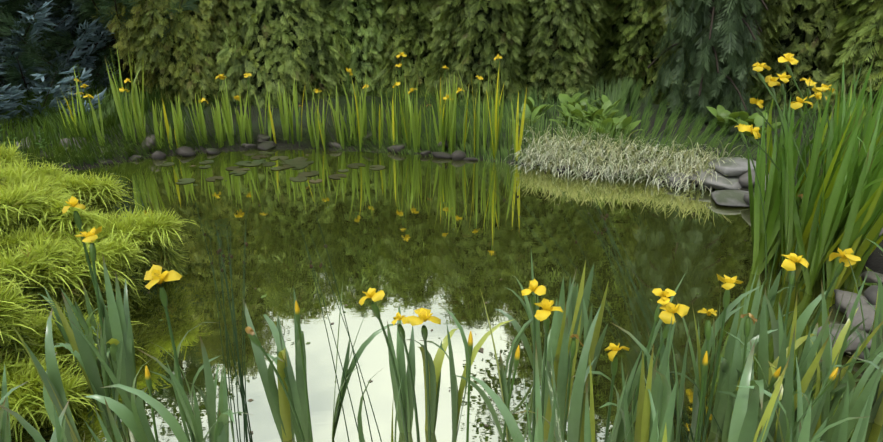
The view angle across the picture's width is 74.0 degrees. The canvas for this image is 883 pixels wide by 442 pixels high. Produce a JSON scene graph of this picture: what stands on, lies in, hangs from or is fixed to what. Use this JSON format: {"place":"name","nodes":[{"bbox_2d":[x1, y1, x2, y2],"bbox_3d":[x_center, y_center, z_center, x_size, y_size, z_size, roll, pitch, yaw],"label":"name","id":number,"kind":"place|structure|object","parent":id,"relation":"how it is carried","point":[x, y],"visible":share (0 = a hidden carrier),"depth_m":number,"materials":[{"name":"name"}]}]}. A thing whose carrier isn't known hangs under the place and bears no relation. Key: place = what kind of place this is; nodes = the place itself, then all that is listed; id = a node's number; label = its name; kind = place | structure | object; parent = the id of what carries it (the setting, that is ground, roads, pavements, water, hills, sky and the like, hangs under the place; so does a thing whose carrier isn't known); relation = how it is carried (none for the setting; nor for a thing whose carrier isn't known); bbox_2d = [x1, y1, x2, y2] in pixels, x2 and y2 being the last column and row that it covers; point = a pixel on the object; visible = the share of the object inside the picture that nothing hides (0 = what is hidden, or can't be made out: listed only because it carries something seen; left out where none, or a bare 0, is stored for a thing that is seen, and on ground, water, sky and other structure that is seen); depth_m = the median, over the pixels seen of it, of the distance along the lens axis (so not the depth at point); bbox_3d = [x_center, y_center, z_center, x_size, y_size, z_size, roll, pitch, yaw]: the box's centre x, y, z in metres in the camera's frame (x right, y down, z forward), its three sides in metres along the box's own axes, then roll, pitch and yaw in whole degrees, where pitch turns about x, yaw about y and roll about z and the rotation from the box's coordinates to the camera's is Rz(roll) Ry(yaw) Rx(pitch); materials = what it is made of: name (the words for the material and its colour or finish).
{"place":"outdoors","nodes":[
{"label":"outdoors","id":0,"kind":"place"},
{"bbox_2d":[0,0,222,93],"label":"pine","id":1,"kind":"object","parent":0,"point":[89,7],"depth_m":8.28,"materials":[{"name":"green plant"}]},
{"bbox_2d":[56,38,526,160],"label":"yellow irises","id":2,"kind":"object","parent":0,"point":[447,123],"depth_m":7.06,"materials":[{"name":"plant"}]},
{"bbox_2d":[0,72,882,284],"bbox_3d":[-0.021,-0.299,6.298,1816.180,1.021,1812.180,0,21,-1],"label":"ground","id":3,"kind":"structure","parent":0,"point":[874,262],"depth_m":7.48,"materials":[{"name":"green plant"}]},
{"bbox_2d":[0,124,52,161],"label":"bank weeds","id":4,"kind":"object","parent":3,"relation":"on","point":[42,140],"visible":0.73,"depth_m":6.24,"materials":[{"name":"green plant"}]},
{"bbox_2d":[0,0,120,103],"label":"pine","id":5,"kind":"object","parent":3,"relation":"on","point":[26,64],"depth_m":8.21,"materials":[{"name":"green plant"}]},
{"bbox_2d":[0,0,132,126],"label":"blue spruce","id":6,"kind":"object","parent":3,"relation":"on","point":[12,94],"depth_m":8.13,"materials":[{"name":"blue plant"}]},
{"bbox_2d":[0,139,201,441],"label":"ornamental grass","id":7,"kind":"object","parent":3,"relation":"on","point":[31,229],"depth_m":3.32,"materials":[{"name":"green plant"}]},
{"bbox_2d":[0,0,882,119],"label":"thuja hedge","id":8,"kind":"object","parent":3,"relation":"on","point":[234,55],"depth_m":8.65,"materials":[{"name":"green plant"}]},
{"bbox_2d":[16,132,882,362],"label":"rocks","id":9,"kind":"object","parent":3,"relation":"on","point":[728,193],"visible":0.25,"depth_m":5.73,"materials":[{"name":"grey stone"}]},
{"bbox_2d":[229,0,875,97],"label":"hedge","id":10,"kind":"object","parent":3,"relation":"on","point":[783,41],"depth_m":8.78,"materials":[{"name":"green plant"}]},
{"bbox_2d":[507,123,743,193],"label":"ornamental grass","id":11,"kind":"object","parent":3,"relation":"on","point":[604,169],"depth_m":6.23,"materials":[{"name":"beige plant"}]},
{"bbox_2d":[511,91,881,142],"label":"leafy plants","id":12,"kind":"object","parent":3,"relation":"on","point":[722,115],"visible":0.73,"depth_m":7.19,"materials":[{"name":"green plant"}]},
{"bbox_2d":[641,0,767,127],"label":"weeping conifer","id":13,"kind":"object","parent":3,"relation":"on","point":[730,35],"depth_m":7.41,"materials":[{"name":"green plant"}]},
{"bbox_2d":[1,149,882,441],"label":"pond water","id":14,"kind":"structure","parent":0,"point":[463,239],"depth_m":4.08,"materials":[{"name":"green liquid"}]},
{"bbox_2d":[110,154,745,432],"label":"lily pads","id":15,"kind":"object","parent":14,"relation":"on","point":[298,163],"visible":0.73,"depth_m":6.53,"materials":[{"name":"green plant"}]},
{"bbox_2d":[0,104,882,441],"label":"iris","id":16,"kind":"object","parent":14,"relation":"on","point":[748,410],"depth_m":2.31,"materials":[{"name":"green plant"}]},
{"bbox_2d":[195,147,721,441],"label":"rush stems","id":17,"kind":"object","parent":14,"relation":"on","point":[246,421],"visible":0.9,"depth_m":2.46,"materials":[{"name":"green plant"}]},
{"bbox_2d":[203,171,608,271],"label":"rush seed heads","id":18,"kind":"object","parent":17,"relation":"attached to","point":[310,265],"visible":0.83,"depth_m":2.55,"materials":[{"name":"brown plant"}]},
{"bbox_2d":[735,52,882,297],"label":"iris clump","id":19,"kind":"object","parent":14,"relation":"on","point":[841,207],"depth_m":3.68,"materials":[{"name":"green plant"}]}
]}

